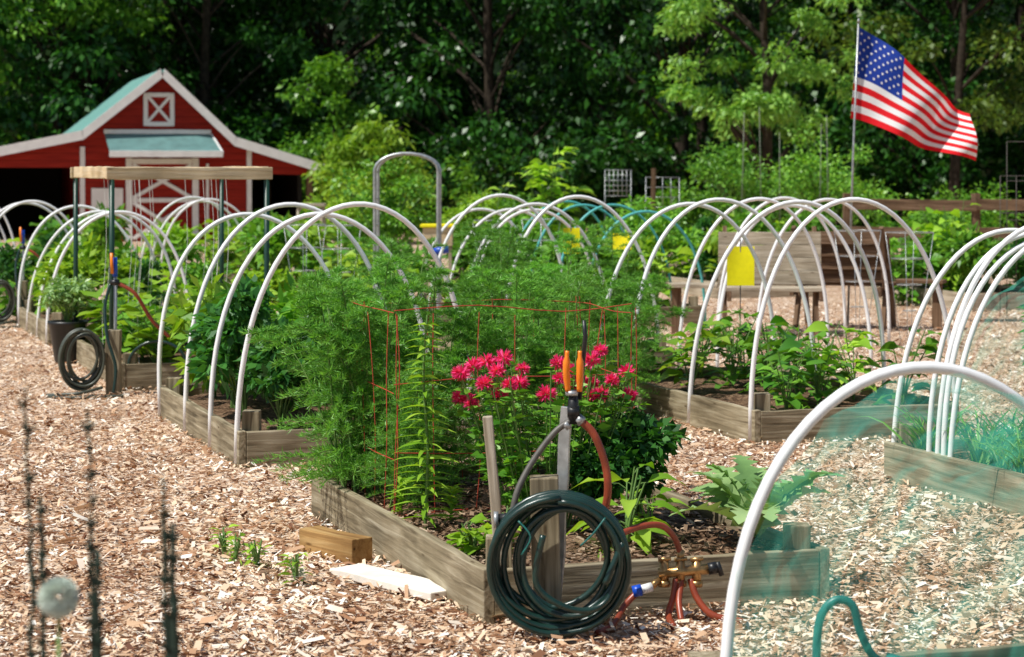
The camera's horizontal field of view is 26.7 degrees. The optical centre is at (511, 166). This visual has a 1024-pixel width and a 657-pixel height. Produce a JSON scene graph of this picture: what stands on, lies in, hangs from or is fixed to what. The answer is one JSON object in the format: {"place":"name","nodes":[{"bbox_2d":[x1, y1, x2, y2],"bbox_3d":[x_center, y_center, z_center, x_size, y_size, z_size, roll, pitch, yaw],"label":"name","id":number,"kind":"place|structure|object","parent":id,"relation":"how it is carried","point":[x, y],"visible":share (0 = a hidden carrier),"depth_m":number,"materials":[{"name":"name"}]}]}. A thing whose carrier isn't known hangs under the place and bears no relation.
{"place":"outdoors","nodes":[
{"label":"outdoors","id":0,"kind":"place"},
{"bbox_2d":[234,215,304,273],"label":"pepper plant","id":1,"kind":"object","parent":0,"point":[277,242],"visible":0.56,"depth_m":23.64,"materials":[{"name":"green plant"}]},
{"bbox_2d":[274,213,336,283],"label":"pepper plant","id":2,"kind":"object","parent":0,"point":[312,239],"visible":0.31,"depth_m":24.93,"materials":[{"name":"green plant"}]},
{"bbox_2d":[0,0,1015,196],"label":"wooded hill","id":3,"kind":"structure","parent":0,"point":[340,27],"depth_m":83.61,"materials":[{"name":"plant"}]},
{"bbox_2d":[0,214,1023,656],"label":"ground","id":4,"kind":"structure","parent":0,"point":[836,298],"depth_m":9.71,"materials":[{"name":"brown wood"}]},
{"bbox_2d":[0,227,42,327],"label":"garden hose stand","id":5,"kind":"object","parent":4,"relation":"on","point":[10,308],"visible":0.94,"depth_m":20.84,"materials":[{"name":"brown wood"}]},
{"bbox_2d":[17,385,39,656],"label":"dried flower stalk","id":6,"kind":"object","parent":4,"relation":"on","point":[28,504],"visible":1,"depth_m":3.20,"materials":[{"name":"plant"}]},
{"bbox_2d":[33,496,49,656],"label":"dried flower stalk","id":7,"kind":"object","parent":4,"relation":"on","point":[42,556],"visible":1,"depth_m":3.20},
{"bbox_2d":[37,576,79,656],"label":"allium flower","id":8,"kind":"object","parent":4,"relation":"on","point":[56,607],"visible":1,"depth_m":3.19,"materials":[{"name":"plant"}]},
{"bbox_2d":[47,319,88,363],"bbox_3d":[-3.500,1.385,17.000,0.320,0.330,0.320,0,0,0],"label":"plant pot","id":9,"kind":"object","parent":4,"relation":"on","point":[60,330],"visible":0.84,"depth_m":16.89,"materials":[{"name":"black plastic"}]},
{"bbox_2d":[36,272,95,321],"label":"potted herb","id":10,"kind":"object","parent":9,"relation":"on","point":[58,292],"visible":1,"depth_m":16.92,"materials":[{"name":"green plant"}]},
{"bbox_2d":[19,300,153,345],"bbox_3d":[-3.806,1.413,19.958,1.258,0.288,2.444,0,0,-19],"label":"raised garden bed","id":11,"kind":"object","parent":4,"relation":"on","point":[32,318],"visible":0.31,"depth_m":19.72,"materials":[{"name":"brown wood"}]},
{"bbox_2d":[31,249,108,321],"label":"pepper plant","id":12,"kind":"object","parent":11,"relation":"on","point":[86,268],"visible":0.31,"depth_m":19.05,"materials":[{"name":"green plant"}]},
{"bbox_2d":[33,231,108,317],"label":"pepper plant","id":13,"kind":"object","parent":11,"relation":"on","point":[86,248],"visible":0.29,"depth_m":19.46,"materials":[{"name":"green plant"}]},
{"bbox_2d":[0,0,179,135],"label":"deciduous tree","id":14,"kind":"object","parent":4,"relation":"on","point":[76,17],"visible":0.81,"depth_m":51.50,"materials":[{"name":"green plant"}]},
{"bbox_2d":[80,409,101,656],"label":"dried flower stalk","id":15,"kind":"object","parent":4,"relation":"on","point":[91,524],"visible":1,"depth_m":3.20,"materials":[{"name":"plant"}]},
{"bbox_2d":[88,550,106,656],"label":"dried flower stalk","id":16,"kind":"object","parent":4,"relation":"on","point":[97,563],"visible":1,"depth_m":3.19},
{"bbox_2d":[17,205,188,342],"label":"hoop tunnel","id":17,"kind":"structure","parent":4,"relation":"on","point":[102,213],"depth_m":19.73,"materials":[{"name":"white plastic"}]},
{"bbox_2d":[46,253,169,398],"bbox_3d":[-2.696,1.070,14.531,0.859,0.961,0.301,0,0,-22],"label":"garden hose stand","id":18,"kind":"object","parent":4,"relation":"on","point":[109,356],"visible":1,"depth_m":14.53,"materials":[{"name":"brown wood"}]},
{"bbox_2d":[76,337,202,390],"bbox_3d":[-2.506,1.409,16.198,1.258,0.296,2.445,0,0,-19],"label":"raised garden bed","id":19,"kind":"object","parent":4,"relation":"on","point":[137,371],"visible":0.26,"depth_m":14.94,"materials":[{"name":"brown wood"}]},
{"bbox_2d":[64,269,169,343],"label":"squash plant","id":20,"kind":"object","parent":19,"relation":"on","point":[88,312],"visible":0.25,"depth_m":16.94,"materials":[{"name":"green plant"}]},
{"bbox_2d":[98,293,186,362],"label":"squash plant","id":21,"kind":"object","parent":19,"relation":"on","point":[131,308],"visible":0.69,"depth_m":15.16,"materials":[{"name":"green plant"}]},
{"bbox_2d":[0,69,323,241],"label":"red barn","id":22,"kind":"structure","parent":4,"relation":"on","point":[162,118],"depth_m":44.52,"materials":[{"name":"wood"}]},
{"bbox_2d":[132,164,191,241],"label":"door panel","id":23,"kind":"structure","parent":22,"relation":"in","point":[161,191],"depth_m":44.48,"materials":[{"name":"red"}]},
{"bbox_2d":[157,476,170,656],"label":"dried flower stalk","id":24,"kind":"object","parent":4,"relation":"on","point":[164,603],"visible":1,"depth_m":3.20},
{"bbox_2d":[70,166,272,356],"bbox_3d":[-2.565,0.775,16.215,1.251,1.550,2.261,0,0,-18],"label":"string trellis","id":25,"kind":"object","parent":4,"relation":"on","point":[113,174],"visible":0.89,"depth_m":15.32,"materials":[{"name":"wood"}]},
{"bbox_2d":[165,523,181,656],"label":"dried flower stalk","id":26,"kind":"object","parent":4,"relation":"on","point":[174,599],"visible":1,"depth_m":3.20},
{"bbox_2d":[163,266,236,289],"bbox_3d":[-4.206,1.456,28.357,1.254,0.202,2.443,0,0,-19],"label":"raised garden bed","id":27,"kind":"object","parent":4,"relation":"on","point":[233,275],"visible":0.04,"depth_m":27.27,"materials":[{"name":"green plant"}]},
{"bbox_2d":[144,217,205,269],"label":"pepper plant","id":28,"kind":"object","parent":27,"relation":"on","point":[176,232],"visible":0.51,"depth_m":27.90,"materials":[{"name":"green plant"}]},
{"bbox_2d":[159,377,470,468],"bbox_3d":[-1.206,1.409,12.408,1.256,0.298,2.445,0,0,-19],"label":"raised garden bed","id":29,"kind":"object","parent":4,"relation":"on","point":[256,437],"visible":0.44,"depth_m":11.69,"materials":[{"name":"brown wood"}]},
{"bbox_2d":[162,273,238,396],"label":"tomato plant","id":30,"kind":"object","parent":29,"relation":"on","point":[182,305],"visible":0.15,"depth_m":13.05,"materials":[{"name":"green plant"}]},
{"bbox_2d":[183,273,296,418],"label":"tomato plant","id":31,"kind":"object","parent":29,"relation":"on","point":[240,309],"visible":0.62,"depth_m":11.99,"materials":[{"name":"green plant"}]},
{"bbox_2d":[235,315,329,429],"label":"tomato plant","id":32,"kind":"object","parent":29,"relation":"on","point":[267,381],"visible":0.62,"depth_m":11.52,"materials":[{"name":"green plant"}]},
{"bbox_2d":[357,235,450,386],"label":"asparagus fern","id":33,"kind":"object","parent":29,"relation":"on","point":[406,251],"visible":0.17,"depth_m":12.54,"materials":[{"name":"green plant"}]},
{"bbox_2d":[157,201,472,463],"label":"hoop tunnel","id":34,"kind":"structure","parent":4,"relation":"on","point":[317,214],"depth_m":11.92,"materials":[{"name":"white plastic"}]},
{"bbox_2d":[270,51,387,222],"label":"tree","id":35,"kind":"object","parent":4,"relation":"on","point":[332,77],"visible":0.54,"depth_m":50.53,"materials":[{"name":"green plant"}]},
{"bbox_2d":[299,525,371,563],"bbox_3d":[-0.699,1.495,8.521,0.103,0.098,0.360,0,0,-40],"label":"timber block","id":36,"kind":"object","parent":4,"relation":"on","point":[342,546],"depth_m":8.45,"materials":[{"name":"brown wood"}]},
{"bbox_2d":[303,170,415,250],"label":"garden shrub","id":37,"kind":"object","parent":4,"relation":"on","point":[351,212],"visible":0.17,"depth_m":35.61,"materials":[{"name":"green plant"}]},
{"bbox_2d":[301,112,442,230],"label":"tree","id":38,"kind":"object","parent":4,"relation":"on","point":[369,139],"visible":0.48,"depth_m":42.77,"materials":[{"name":"green plant"}]},
{"bbox_2d":[322,151,444,251],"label":"garden shrub","id":39,"kind":"object","parent":4,"relation":"on","point":[393,227],"visible":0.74,"depth_m":31.93,"materials":[{"name":"green plant"}]},
{"bbox_2d":[329,563,445,600],"bbox_3d":[-0.430,1.521,7.900,0.154,0.034,0.620,0,0,-40],"label":"flat board","id":40,"kind":"object","parent":4,"relation":"on","point":[424,588],"visible":0.84,"depth_m":7.87,"materials":[{"name":"wood"}]},
{"bbox_2d":[373,152,448,319],"bbox_3d":[-0.890,0.712,19.197,0.670,1.676,0.538,0,0,0],"label":"metal arch trellis","id":41,"kind":"object","parent":4,"relation":"on","point":[376,193],"visible":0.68,"depth_m":18.99,"materials":[{"name":"metal"}]},
{"bbox_2d":[442,189,510,239],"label":"garden shrub","id":42,"kind":"object","parent":4,"relation":"on","point":[462,207],"visible":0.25,"depth_m":28.85,"materials":[{"name":"green plant"}]},
{"bbox_2d":[444,217,531,375],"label":"asparagus fern","id":43,"kind":"object","parent":4,"relation":"on","point":[493,257],"visible":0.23,"depth_m":15.11,"materials":[{"name":"green plant"}]},
{"bbox_2d":[437,224,545,407],"bbox_3d":[-0.111,0.920,13.189,0.826,1.164,0.825,0,0,-24],"label":"asparagus fern","id":44,"kind":"object","parent":4,"relation":"on","point":[468,283],"visible":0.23,"depth_m":13.13,"materials":[{"name":"green plant"}]},
{"bbox_2d":[419,208,594,297],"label":"hoop tunnel","id":45,"kind":"structure","parent":4,"relation":"on","point":[520,211],"depth_m":21.20,"materials":[{"name":"white plastic"}]},
{"bbox_2d":[0,0,1023,227],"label":"forest trees","id":46,"kind":"object","parent":4,"relation":"on","point":[415,86],"visible":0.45,"depth_m":53.96,"materials":[{"name":"green plant"}]},
{"bbox_2d":[0,92,1023,233],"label":"forest undergrowth","id":47,"kind":"object","parent":4,"relation":"on","point":[496,168],"visible":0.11,"depth_m":49.93,"materials":[{"name":"green plant"}]},
{"bbox_2d":[427,194,659,339],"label":"hoop tunnel","id":48,"kind":"structure","parent":4,"relation":"on","point":[553,207],"depth_m":17.09,"materials":[{"name":"white plastic"}]},
{"bbox_2d":[514,139,596,259],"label":"fig plant","id":49,"kind":"object","parent":4,"relation":"on","point":[544,168],"visible":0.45,"depth_m":28.92,"materials":[{"name":"green plant"}]},
{"bbox_2d":[501,274,615,421],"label":"asparagus fern","id":50,"kind":"object","parent":4,"relation":"on","point":[548,334],"visible":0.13,"depth_m":12.49,"materials":[{"name":"green plant"}]},
{"bbox_2d":[514,228,603,357],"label":"asparagus fern","id":51,"kind":"object","parent":4,"relation":"on","point":[548,270],"visible":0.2,"depth_m":13.56,"materials":[{"name":"green plant"}]},
{"bbox_2d":[311,456,829,625],"bbox_3d":[0.120,1.411,8.626,1.304,0.292,2.446,0,0,-19],"label":"raised garden bed","id":52,"kind":"object","parent":4,"relation":"on","point":[798,566],"visible":0.44,"depth_m":7.69,"materials":[{"name":"brown wood"}]},
{"bbox_2d":[300,251,455,489],"bbox_3d":[-0.579,0.896,9.503,0.664,1.049,0.689,0,0,29],"label":"asparagus fern","id":53,"kind":"object","parent":52,"relation":"on","point":[384,270],"visible":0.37,"depth_m":9.44,"materials":[{"name":"green plant"}]},
{"bbox_2d":[389,315,461,529],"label":"lily plant","id":54,"kind":"object","parent":52,"relation":"on","point":[424,498],"visible":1,"depth_m":8.39,"materials":[{"name":"green plant"}]},
{"bbox_2d":[393,264,507,485],"bbox_3d":[-0.307,0.924,9.490,0.629,0.994,0.653,0,0,23],"label":"asparagus fern","id":55,"kind":"object","parent":52,"relation":"on","point":[461,319],"visible":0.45,"depth_m":9.44,"materials":[{"name":"green plant"}]},
{"bbox_2d":[343,296,636,515],"bbox_3d":[-0.095,1.013,9.249,1.111,0.893,0.970,0,0,-16],"label":"cage","id":56,"kind":"object","parent":52,"relation":"on","point":[462,305],"visible":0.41,"depth_m":8.85,"materials":[{"name":"metal"}]},
{"bbox_2d":[443,263,581,484],"bbox_3d":[-0.005,0.920,9.565,0.712,1.004,0.712,0,0,1],"label":"asparagus fern","id":57,"kind":"object","parent":52,"relation":"on","point":[534,340],"visible":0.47,"depth_m":9.50,"materials":[{"name":"green plant"}]},
{"bbox_2d":[450,342,650,530],"bbox_3d":[0.148,1.052,8.393,0.799,0.738,0.576,0,0,0],"label":"bee balm","id":58,"kind":"object","parent":52,"relation":"on","point":[518,443],"visible":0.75,"depth_m":8.32,"materials":[{"name":"green plant"}]},
{"bbox_2d":[473,264,642,472],"bbox_3d":[0.223,0.931,9.743,0.696,0.981,0.696,0,0,33],"label":"asparagus fern","id":59,"kind":"object","parent":52,"relation":"on","point":[574,340],"visible":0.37,"depth_m":9.69,"materials":[{"name":"green plant"}]},
{"bbox_2d":[339,469,782,565],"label":"bed mulch","id":60,"kind":"object","parent":52,"relation":"on","point":[484,501],"visible":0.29,"depth_m":8.33,"materials":[{"name":"soil"}]},
{"bbox_2d":[238,267,465,496],"bbox_3d":[-0.726,0.931,9.256,0.784,0.982,0.956,0,0,-36],"label":"asparagus fern","id":61,"kind":"object","parent":60,"relation":"on","point":[355,348],"visible":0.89,"depth_m":9.16,"materials":[{"name":"green plant"}]},
{"bbox_2d":[348,353,481,507],"bbox_3d":[-0.398,1.097,8.914,0.518,0.649,0.632,0,0,-20],"label":"asparagus fern","id":62,"kind":"object","parent":60,"relation":"on","point":[391,417],"visible":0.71,"depth_m":8.89,"materials":[{"name":"green plant"}]},
{"bbox_2d":[445,515,491,555],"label":"strawberry plant","id":63,"kind":"object","parent":60,"relation":"on","point":[468,542],"visible":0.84,"depth_m":7.76,"materials":[{"name":"green plant"}]},
{"bbox_2d":[555,433,655,500],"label":"parsley plant","id":64,"kind":"object","parent":60,"relation":"on","point":[586,466],"visible":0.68,"depth_m":8.24,"materials":[{"name":"green plant"}]},
{"bbox_2d":[593,407,690,512],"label":"parsley plant","id":65,"kind":"object","parent":60,"relation":"on","point":[646,436],"visible":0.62,"depth_m":8.40,"materials":[{"name":"green plant"}]},
{"bbox_2d":[668,454,845,536],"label":"artichoke plant","id":66,"kind":"object","parent":60,"relation":"on","point":[731,492],"visible":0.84,"depth_m":7.95,"materials":[{"name":"green plant"}]},
{"bbox_2d":[566,462,684,557],"bbox_3d":[0.422,1.284,7.974,0.415,0.368,0.440,0,0,41],"label":"swiss chard","id":67,"kind":"object","parent":52,"relation":"on","point":[642,538],"visible":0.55,"depth_m":7.95,"materials":[{"name":"green plant"}]},
{"bbox_2d":[482,320,743,636],"bbox_3d":[0.341,1.033,7.149,0.883,1.037,0.464,0,0,0],"label":"garden hose stand","id":68,"kind":"object","parent":4,"relation":"on","point":[549,503],"visible":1,"depth_m":7.05,"materials":[{"name":"rubber"}]},
{"bbox_2d":[522,200,706,320],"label":"hoop tunnel","id":69,"kind":"structure","parent":4,"relation":"on","point":[585,206],"depth_m":21.66,"materials":[{"name":"plastic"}]},
{"bbox_2d":[572,218,674,362],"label":"asparagus fern","id":70,"kind":"object","parent":4,"relation":"on","point":[600,242],"visible":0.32,"depth_m":15.55,"materials":[{"name":"green plant"}]},
{"bbox_2d":[596,194,705,287],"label":"garden shrub","id":71,"kind":"object","parent":4,"relation":"on","point":[657,225],"visible":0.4,"depth_m":26.86,"materials":[{"name":"green plant"}]},
{"bbox_2d":[624,179,735,256],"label":"garden shrub","id":72,"kind":"object","parent":4,"relation":"on","point":[693,216],"visible":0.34,"depth_m":32.69,"materials":[{"name":"green plant"}]},
{"bbox_2d":[662,272,812,298],"bbox_3d":[2.595,1.456,26.558,1.259,0.205,2.444,0,0,-19],"label":"raised garden bed","id":73,"kind":"object","parent":4,"relation":"on","point":[714,293],"visible":0.29,"depth_m":25.49,"materials":[{"name":"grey wood"}]},
{"bbox_2d":[669,226,823,335],"bbox_3d":[2.155,1.064,19.888,1.405,1.010,0.738,0,0,6],"label":"wooden bench","id":74,"kind":"object","parent":4,"relation":"on","point":[800,252],"visible":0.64,"depth_m":19.98,"materials":[{"name":"brown wood"}]},
{"bbox_2d":[684,140,815,228],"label":"garden shrub","id":75,"kind":"object","parent":4,"relation":"on","point":[769,190],"visible":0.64,"depth_m":35.71,"materials":[{"name":"green plant"}]},
{"bbox_2d":[653,0,872,224],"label":"deciduous tree","id":76,"kind":"object","parent":4,"relation":"on","point":[688,13],"visible":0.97,"depth_m":42.46,"materials":[{"name":"green plant"}]},
{"bbox_2d":[677,197,872,371],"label":"hoop tunnel","id":77,"kind":"structure","parent":4,"relation":"on","point":[797,219],"depth_m":16.25,"materials":[{"name":"white plastic"}]},
{"bbox_2d":[599,354,958,444],"bbox_3d":[1.565,1.412,13.345,1.304,0.292,2.444,0,0,-19],"label":"raised garden bed","id":78,"kind":"object","parent":4,"relation":"on","point":[724,409],"visible":0.5,"depth_m":12.37,"materials":[{"name":"brown wood"}]},
{"bbox_2d":[555,270,691,407],"bbox_3d":[0.649,1.064,13.209,0.854,0.877,0.700,0,0,33],"label":"asparagus fern","id":79,"kind":"object","parent":78,"relation":"on","point":[628,288],"visible":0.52,"depth_m":13.15,"materials":[{"name":"green plant"}]},
{"bbox_2d":[655,314,734,386],"bbox_3d":[1.150,1.177,13.530,0.512,0.489,0.494,0,0,23],"label":"eggplant","id":80,"kind":"object","parent":78,"relation":"on","point":[681,358],"visible":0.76,"depth_m":13.46,"materials":[{"name":"green plant"}]},
{"bbox_2d":[702,311,760,388],"bbox_3d":[1.414,1.185,13.903,0.432,0.501,0.480,0,0,35],"label":"eggplant","id":81,"kind":"object","parent":78,"relation":"on","point":[732,369],"visible":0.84,"depth_m":13.88,"materials":[{"name":"green plant"}]},
{"bbox_2d":[745,347,827,409],"bbox_3d":[1.605,1.234,12.386,0.444,0.402,0.380,0,0,-26],"label":"eggplant","id":82,"kind":"object","parent":78,"relation":"on","point":[801,376],"visible":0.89,"depth_m":12.37,"materials":[{"name":"green plant"}]},
{"bbox_2d":[761,322,841,405],"bbox_3d":[1.686,1.188,12.946,0.475,0.503,0.554,0,0,35],"label":"eggplant","id":83,"kind":"object","parent":78,"relation":"on","point":[772,355],"visible":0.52,"depth_m":12.96,"materials":[{"name":"green plant"}]},
{"bbox_2d":[775,336,852,407],"bbox_3d":[1.770,1.217,12.640,0.486,0.441,0.417,0,0,19],"label":"eggplant","id":84,"kind":"object","parent":78,"relation":"on","point":[787,345],"visible":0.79,"depth_m":12.61,"materials":[{"name":"green plant"}]},
{"bbox_2d":[803,321,881,399],"bbox_3d":[2.014,1.185,13.128,0.478,0.473,0.496,0,0,10],"label":"eggplant","id":85,"kind":"object","parent":78,"relation":"on","point":[860,340],"visible":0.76,"depth_m":13.11,"materials":[{"name":"green plant"}]},
{"bbox_2d":[871,327,943,404],"bbox_3d":[2.321,1.190,12.703,0.469,0.490,0.422,0,0,11],"label":"eggplant","id":86,"kind":"object","parent":78,"relation":"on","point":[930,346],"visible":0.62,"depth_m":12.68,"materials":[{"name":"green plant"}]},
{"bbox_2d":[602,197,955,440],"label":"hoop tunnel","id":87,"kind":"structure","parent":4,"relation":"on","point":[792,238],"depth_m":12.86,"materials":[{"name":"white plastic"}]},
{"bbox_2d":[716,197,890,341],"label":"hoop tunnel","id":88,"kind":"structure","parent":4,"relation":"on","point":[800,210],"depth_m":18.53,"materials":[{"name":"white plastic"}]},
{"bbox_2d":[750,123,912,230],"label":"garden shrub","id":89,"kind":"object","parent":4,"relation":"on","point":[833,181],"visible":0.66,"depth_m":36.57,"materials":[{"name":"green plant"}]},
{"bbox_2d":[687,643,1023,656],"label":"raised garden bed","id":90,"kind":"object","parent":4,"relation":"on","point":[1012,650],"visible":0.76,"depth_m":6.05,"materials":[{"name":"brown wood"}]},
{"bbox_2d":[812,595,902,656],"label":"garden hose","id":91,"kind":"object","parent":90,"relation":"on","point":[829,604],"visible":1,"depth_m":5.89,"materials":[{"name":"rubber"}]},
{"bbox_2d":[789,225,946,331],"bbox_3d":[3.372,1.065,20.456,1.403,1.010,0.736,0,0,20],"label":"wooden bench","id":92,"kind":"object","parent":4,"relation":"on","point":[830,269],"visible":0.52,"depth_m":20.34,"materials":[{"name":"brown wood"}]},
{"bbox_2d":[720,361,1023,656],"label":"hoop tunnel","id":93,"kind":"structure","parent":4,"relation":"on","point":[820,411],"depth_m":5.75,"materials":[{"name":"white plastic"}]},
{"bbox_2d":[847,18,977,324],"bbox_3d":[3.880,0.055,21.005,1.244,2.991,0.415,0,0,0],"label":"american flag","id":94,"kind":"object","parent":4,"relation":"on","point":[896,92],"visible":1,"depth_m":20.99,"materials":[{"name":"fabric"}]},
{"bbox_2d":[801,0,1023,199],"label":"deciduous tree","id":95,"kind":"object","parent":4,"relation":"on","point":[986,105],"visible":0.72,"depth_m":47.74,"materials":[{"name":"green plant"}]},
{"bbox_2d":[890,236,943,304],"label":"fig plant","id":96,"kind":"object","parent":4,"relation":"on","point":[902,289],"visible":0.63,"depth_m":23.97,"materials":[{"name":"green plant"}]},
{"bbox_2d":[842,193,1023,282],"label":"wooden fence","id":97,"kind":"object","parent":4,"relation":"on","point":[934,205],"visible":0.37,"depth_m":27.66,"materials":[{"name":"brown wood"}]},
{"bbox_2d":[864,283,1023,310],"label":"raised garden bed","id":98,"kind":"object","parent":4,"relation":"on","point":[993,303],"visible":0.33,"depth_m":23.36,"materials":[{"name":"brown wood"}]},
{"bbox_2d":[907,198,981,291],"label":"fig plant","id":99,"kind":"object","parent":98,"relation":"on","point":[923,229],"visible":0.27,"depth_m":24.48,"materials":[{"name":"green plant"}]},
{"bbox_2d":[934,221,998,292],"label":"pepper plant","id":100,"kind":"object","parent":98,"relation":"on","point":[967,261],"visible":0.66,"depth_m":23.28,"materials":[{"name":"green plant"}]},
{"bbox_2d":[884,422,1023,518],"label":"raised garden bed","id":101,"kind":"object","parent":4,"relation":"on","point":[959,473],"visible":0.79,"depth_m":10.07,"materials":[{"name":"brown wood"}]},
{"bbox_2d":[891,226,1023,456],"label":"hoop tunnel","id":102,"kind":"structure","parent":4,"relation":"on","point":[976,273],"depth_m":10.25,"materials":[{"name":"white plastic"}]},
{"bbox_2d":[897,178,1023,240],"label":"garden shrub","id":103,"kind":"object","parent":4,"relation":"on","point":[988,219],"visible":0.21,"depth_m":37.92,"materials":[{"name":"green plant"}]},
{"bbox_2d":[727,238,753,319],"bbox_3d":[1.580,1.022,14.912,0.190,1.055,0.024,0,0,0],"label":"yellow sticky trap","id":104,"kind":"object","parent":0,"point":[740,265],"visible":0.8,"depth_m":14.91,"materials":[{"name":"plastic"}]},
{"bbox_2d":[860,401,1023,473],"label":"onion grass","id":105,"kind":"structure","parent":0,"point":[1010,450],"depth_m":10.21,"materials":[{"name":"green plant"}]},
{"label":"raised garden bed","id":106,"kind":"object","parent":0,"visible":0},
{"bbox_2d":[84,200,130,248],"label":"pepper plant","id":107,"kind":"object","parent":106,"relation":"on","point":[100,225],"visible":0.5,"depth_m":31.44,"materials":[{"name":"green plant"}]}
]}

